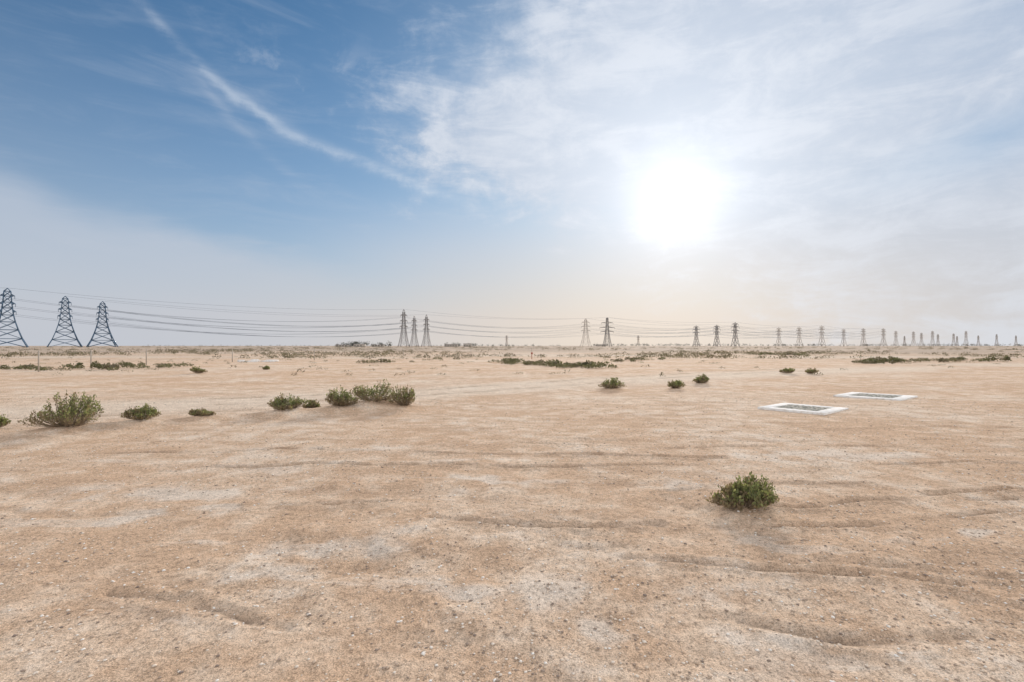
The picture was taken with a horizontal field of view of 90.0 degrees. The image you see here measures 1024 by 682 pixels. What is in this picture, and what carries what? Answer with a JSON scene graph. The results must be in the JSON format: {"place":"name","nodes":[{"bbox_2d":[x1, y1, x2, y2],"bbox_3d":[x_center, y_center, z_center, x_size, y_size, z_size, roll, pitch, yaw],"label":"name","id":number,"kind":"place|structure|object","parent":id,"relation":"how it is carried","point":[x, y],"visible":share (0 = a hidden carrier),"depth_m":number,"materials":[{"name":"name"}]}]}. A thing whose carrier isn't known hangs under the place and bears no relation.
{"place":"outdoors","nodes":[
{"label":"outdoors","id":0,"kind":"place"},
{"bbox_2d":[0,346,1023,681],"bbox_3d":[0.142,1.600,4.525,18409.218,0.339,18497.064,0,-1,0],"label":"desert ground","id":1,"kind":"structure","parent":0,"point":[224,390],"depth_m":4.76,"materials":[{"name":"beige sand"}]},
{"bbox_2d":[0,414,10,427],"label":"desert shrub","id":2,"kind":"object","parent":1,"relation":"on","point":[4,421],"visible":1,"depth_m":9.64,"materials":[{"name":"green plant"}]},
{"bbox_2d":[0,288,28,346],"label":"transmission tower","id":3,"kind":"structure","parent":1,"relation":"on","point":[12,304],"depth_m":515.87,"materials":[{"name":"metal"}]},
{"bbox_2d":[0,288,840,338],"bbox_3d":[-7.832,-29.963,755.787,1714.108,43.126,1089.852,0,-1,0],"label":"power lines","id":4,"kind":"object","parent":3,"relation":"attached to","point":[359,320],"visible":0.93,"depth_m":737.43,"materials":[{"name":"metal"}]},
{"bbox_2d":[17,389,103,426],"bbox_3d":[-8.148,1.223,9.493,1.357,0.680,1.051,0,-1,0],"label":"desert shrub","id":5,"kind":"object","parent":1,"relation":"on","point":[66,416],"visible":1,"depth_m":9.34,"materials":[{"name":"green plant"}]},
{"bbox_2d":[47,296,81,346],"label":"transmission tower","id":6,"kind":"structure","parent":1,"relation":"on","point":[68,319],"depth_m":597.90,"materials":[{"name":"metal"}]},
{"bbox_2d":[86,301,117,346],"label":"transmission tower","id":7,"kind":"structure","parent":1,"relation":"on","point":[105,327],"depth_m":670.26,"materials":[{"name":"metal"}]},
{"bbox_2d":[121,403,160,419],"bbox_3d":[-7.466,1.407,10.272,0.651,0.333,0.647,0,-1,0],"label":"desert shrub","id":8,"kind":"object","parent":1,"relation":"on","point":[140,414],"visible":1,"depth_m":10.21,"materials":[{"name":"green plant"}]},
{"bbox_2d":[189,366,207,372],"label":"desert shrub","id":9,"kind":"object","parent":1,"relation":"on","point":[196,370],"visible":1,"depth_m":28.49,"materials":[{"name":"green plant"}]},
{"bbox_2d":[188,408,215,415],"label":"desert shrub","id":10,"kind":"object","parent":1,"relation":"on","point":[200,412],"visible":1,"depth_m":10.90,"materials":[{"name":"green plant"}]},
{"bbox_2d":[237,359,278,361],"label":"concrete rubble","id":11,"kind":"object","parent":1,"relation":"on","point":[254,360],"visible":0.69,"depth_m":50.39,"materials":[{"name":"beige concrete"}]},
{"bbox_2d":[6,348,531,371],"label":"wire fence","id":12,"kind":"object","parent":1,"relation":"on","point":[38,364],"visible":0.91,"depth_m":42.96,"materials":[{"name":"metal"}]},
{"bbox_2d":[267,392,308,409],"bbox_3d":[-5.255,1.391,11.828,0.923,0.398,0.848,0,-1,0],"label":"desert shrub","id":13,"kind":"object","parent":1,"relation":"on","point":[279,403],"visible":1,"depth_m":11.83,"materials":[{"name":"green plant"}]},
{"bbox_2d":[302,399,320,407],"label":"desert shrub","id":14,"kind":"object","parent":1,"relation":"on","point":[312,404],"visible":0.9,"depth_m":12.81,"materials":[{"name":"green plant"}]},
{"bbox_2d":[325,385,361,405],"bbox_3d":[-4.093,1.303,12.322,0.806,0.497,0.627,0,-1,26],"label":"desert shrub","id":15,"kind":"object","parent":1,"relation":"on","point":[336,399],"visible":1,"depth_m":12.24,"materials":[{"name":"green plant"}]},
{"bbox_2d":[354,344,365,346],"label":"walls","id":16,"kind":"structure","parent":1,"relation":"on","point":[363,345],"depth_m":694.99,"materials":[{"name":"beige concrete"}]},
{"bbox_2d":[350,378,398,401],"bbox_3d":[-3.469,1.257,13.040,1.376,0.581,0.997,0,-1,0],"label":"desert shrub","id":17,"kind":"object","parent":1,"relation":"on","point":[364,394],"visible":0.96,"depth_m":12.99,"materials":[{"name":"green plant"}]},
{"bbox_2d":[387,384,416,405],"bbox_3d":[-2.784,1.348,12.871,0.749,0.547,0.626,0,-1,0],"label":"desert shrub","id":18,"kind":"object","parent":1,"relation":"on","point":[406,398],"visible":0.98,"depth_m":12.79,"materials":[{"name":"green plant"}]},
{"bbox_2d":[397,309,409,346],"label":"transmission tower","id":19,"kind":"structure","parent":1,"relation":"on","point":[402,326],"depth_m":817.52,"materials":[{"name":"metal"}]},
{"bbox_2d":[410,316,418,346],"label":"transmission tower","id":20,"kind":"structure","parent":1,"relation":"on","point":[413,330],"depth_m":998.55,"materials":[{"name":"metal"}]},
{"bbox_2d":[97,301,411,336],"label":"power lines","id":21,"kind":"object","parent":20,"relation":"attached to","point":[246,324],"visible":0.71,"depth_m":783.43,"materials":[{"name":"metal"}]},
{"bbox_2d":[421,315,431,346],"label":"transmission tower","id":22,"kind":"structure","parent":1,"relation":"on","point":[425,329],"depth_m":956.17,"materials":[{"name":"metal"}]},
{"bbox_2d":[444,344,457,346],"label":"walls","id":23,"kind":"structure","parent":1,"relation":"on","point":[451,345],"depth_m":794.97,"materials":[{"name":"beige concrete"}]},
{"bbox_2d":[0,352,1011,370],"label":"desert scrub","id":24,"kind":"object","parent":1,"relation":"on","point":[549,363],"visible":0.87,"depth_m":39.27,"materials":[{"name":"green plant"}]},
{"bbox_2d":[0,346,1023,375],"bbox_3d":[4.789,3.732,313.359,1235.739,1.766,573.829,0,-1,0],"label":"distant scrub","id":25,"kind":"object","parent":1,"relation":"on","point":[366,354],"visible":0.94,"depth_m":86.49,"materials":[{"name":"green plant"}]},
{"bbox_2d":[143,341,1023,346],"bbox_3d":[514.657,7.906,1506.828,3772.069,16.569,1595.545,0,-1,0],"label":"distant trees","id":26,"kind":"object","parent":1,"relation":"on","point":[390,344],"visible":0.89,"depth_m":1967.39,"materials":[{"name":"green plant"}]},
{"bbox_2d":[600,318,614,346],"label":"transmission tower","id":27,"kind":"structure","parent":1,"relation":"on","point":[606,331],"depth_m":998.25,"materials":[{"name":"metal"}]},
{"bbox_2d":[58,296,860,337],"bbox_3d":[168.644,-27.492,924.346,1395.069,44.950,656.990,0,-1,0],"label":"power lines","id":28,"kind":"object","parent":27,"relation":"attached to","point":[408,327],"visible":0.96,"depth_m":902.22,"materials":[{"name":"metal"}]},
{"bbox_2d":[602,317,883,338],"bbox_3d":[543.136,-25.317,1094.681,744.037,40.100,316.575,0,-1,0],"label":"power lines","id":29,"kind":"object","parent":27,"relation":"attached to","point":[732,329],"visible":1,"depth_m":983.37,"materials":[{"name":"metal"}]},
{"bbox_2d":[598,377,626,387],"bbox_3d":[3.727,1.530,18.950,0.988,0.432,0.750,0,-1,-26],"label":"desert shrub","id":30,"kind":"object","parent":1,"relation":"on","point":[612,383],"visible":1,"depth_m":18.86,"materials":[{"name":"green plant"}]},
{"bbox_2d":[668,379,685,387],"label":"desert shrub","id":31,"kind":"object","parent":1,"relation":"on","point":[674,384],"visible":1,"depth_m":18.89,"materials":[{"name":"green plant"}]},
{"bbox_2d":[692,326,699,345],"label":"transmission tower","id":32,"kind":"structure","parent":1,"relation":"on","point":[696,331],"depth_m":1087.77,"materials":[{"name":"metal"}]},
{"bbox_2d":[692,374,709,382],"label":"desert shrub","id":33,"kind":"object","parent":1,"relation":"on","point":[702,378],"visible":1,"depth_m":21.29,"materials":[{"name":"green plant"}]},
{"bbox_2d":[713,325,720,346],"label":"transmission tower","id":34,"kind":"structure","parent":1,"relation":"on","point":[716,331],"depth_m":1053.74,"materials":[{"name":"metal"}]},
{"bbox_2d":[730,322,739,346],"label":"transmission tower","id":35,"kind":"structure","parent":1,"relation":"on","point":[735,326],"depth_m":936.99,"materials":[{"name":"metal"}]},
{"bbox_2d":[706,471,779,510],"bbox_3d":[2.255,1.433,4.920,0.568,0.312,0.634,-1,-1,44],"label":"desert shrub","id":36,"kind":"object","parent":1,"relation":"on","point":[749,491],"visible":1,"depth_m":4.86,"materials":[{"name":"green plant"}]},
{"bbox_2d":[779,368,794,372],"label":"desert shrub","id":37,"kind":"object","parent":1,"relation":"on","point":[787,370],"visible":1,"depth_m":28.47,"materials":[{"name":"green plant"}]},
{"bbox_2d":[758,403,848,414],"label":"manhole slab","id":38,"kind":"structure","parent":1,"relation":"on","point":[773,407],"depth_m":12.70,"materials":[{"name":"white concrete"}]},
{"bbox_2d":[805,367,818,372],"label":"desert shrub","id":39,"kind":"object","parent":1,"relation":"on","point":[810,370],"visible":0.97,"depth_m":28.45,"materials":[{"name":"green plant"}]},
{"bbox_2d":[833,392,917,400],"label":"manhole slab","id":40,"kind":"structure","parent":1,"relation":"on","point":[900,398],"depth_m":15.95,"materials":[{"name":"white concrete"}]},
{"bbox_3d":[7.400,1.755,13.034,1.024,0.088,1.024,0,-1,-39],"label":"pit","id":41,"kind":"object","parent":1,"relation":"on","visible":0},
{"bbox_2d":[777,404,829,410],"bbox_3d":[7.400,1.701,13.035,1.022,0.016,1.022,0,-1,-39],"label":"grating","id":42,"kind":"object","parent":41,"relation":"on","point":[803,407],"visible":0.84,"depth_m":13.04,"materials":[{"name":"grey metal"}]},
{"bbox_3d":[11.550,1.796,16.284,1.182,0.088,1.182,0,-1,-40],"label":"pit","id":43,"kind":"object","parent":1,"relation":"on","visible":0},
{"bbox_2d":[851,393,899,397],"bbox_3d":[11.550,1.742,16.285,1.180,0.016,1.180,0,-1,-40],"label":"grating","id":44,"kind":"object","parent":43,"relation":"on","point":[876,395],"visible":0.85,"depth_m":16.29,"materials":[{"name":"grey metal"}]},
{"bbox_2d":[0,0,1023,345],"label":"sky","id":45,"kind":"structure","parent":0,"point":[839,165],"materials":[{"name":"blue"}]}
]}

